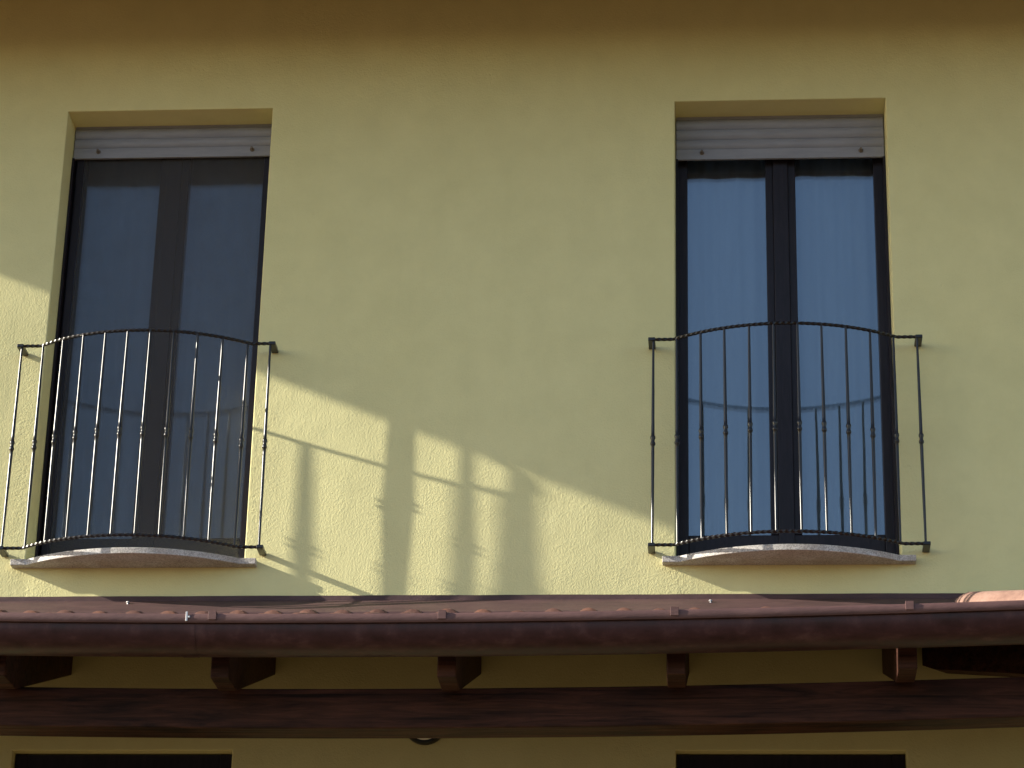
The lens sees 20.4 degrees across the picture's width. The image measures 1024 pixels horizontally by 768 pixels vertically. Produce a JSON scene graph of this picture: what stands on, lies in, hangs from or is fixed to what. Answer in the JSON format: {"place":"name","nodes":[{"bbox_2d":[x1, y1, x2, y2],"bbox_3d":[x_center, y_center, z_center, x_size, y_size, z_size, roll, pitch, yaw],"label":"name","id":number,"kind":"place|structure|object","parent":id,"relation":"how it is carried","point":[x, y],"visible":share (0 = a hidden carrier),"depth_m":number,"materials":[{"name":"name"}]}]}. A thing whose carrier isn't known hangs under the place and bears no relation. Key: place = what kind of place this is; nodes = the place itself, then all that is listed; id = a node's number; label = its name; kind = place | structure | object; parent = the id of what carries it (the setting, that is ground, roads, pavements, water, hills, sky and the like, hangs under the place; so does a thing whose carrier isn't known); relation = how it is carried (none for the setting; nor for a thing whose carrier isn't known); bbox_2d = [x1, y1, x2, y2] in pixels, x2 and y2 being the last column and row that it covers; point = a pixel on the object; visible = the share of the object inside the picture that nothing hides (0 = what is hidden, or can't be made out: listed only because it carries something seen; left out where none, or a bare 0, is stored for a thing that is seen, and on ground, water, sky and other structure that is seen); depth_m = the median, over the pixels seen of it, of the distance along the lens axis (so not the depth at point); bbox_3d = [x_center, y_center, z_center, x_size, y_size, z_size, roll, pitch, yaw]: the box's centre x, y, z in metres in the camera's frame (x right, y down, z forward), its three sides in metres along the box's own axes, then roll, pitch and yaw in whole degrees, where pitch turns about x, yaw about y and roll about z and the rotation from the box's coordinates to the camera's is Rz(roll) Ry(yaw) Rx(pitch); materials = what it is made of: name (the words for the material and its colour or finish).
{"place":"outdoors","nodes":[
{"label":"outdoors","id":0,"kind":"place"},
{"bbox_2d":[0,0,1023,767],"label":"house","id":1,"kind":"structure","parent":0,"point":[458,262],"depth_m":13.35,"materials":[{"name":"yellow paint"}]},
{"bbox_2d":[15,754,231,767],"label":"lower window","id":2,"kind":"structure","parent":1,"relation":"in","point":[22,760],"depth_m":12.54,"materials":[{"name":"paint"}]},
{"bbox_2d":[0,328,277,556],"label":"iron railing","id":3,"kind":"object","parent":1,"relation":"attached to","point":[23,351],"visible":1,"depth_m":12.90,"materials":[{"name":"black metal"}]},
{"bbox_2d":[10,124,271,567],"bbox_3d":[-1.672,-0.238,13.408,1.118,2.400,0.539,-1,-24,4],"label":"french window","id":4,"kind":"structure","parent":1,"relation":"in","point":[165,225],"depth_m":13.64,"materials":[{"name":"paint"}]},
{"bbox_2d":[409,738,440,744],"bbox_3d":[-0.380,1.477,12.427,0.189,0.189,0.065,-1,-24,4],"label":"wall lamp","id":5,"kind":"object","parent":1,"relation":"attached to","point":[424,741],"visible":0.11,"depth_m":12.39,"materials":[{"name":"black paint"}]},
{"bbox_2d":[0,590,1023,738],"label":"porch roof","id":6,"kind":"structure","parent":1,"relation":"attached to","point":[243,641],"depth_m":11.51,"materials":[{"name":"brown wood"}]},
{"bbox_2d":[662,114,915,564],"bbox_3d":[1.258,-0.265,13.189,1.118,2.400,0.539,-1,-24,4],"label":"french window","id":7,"kind":"structure","parent":1,"relation":"in","point":[779,218],"depth_m":13.42,"materials":[{"name":"paint"}]},
{"bbox_2d":[648,321,930,553],"bbox_3d":[1.228,0.233,12.739,1.243,1.017,0.264,-1,-24,4],"label":"iron railing","id":8,"kind":"object","parent":1,"relation":"attached to","point":[926,544],"visible":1,"depth_m":12.69,"materials":[{"name":"black metal"}]},
{"bbox_2d":[677,755,904,767],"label":"lower window","id":9,"kind":"structure","parent":1,"relation":"in","point":[683,761],"depth_m":12.33,"materials":[{"name":"paint"}]}
]}

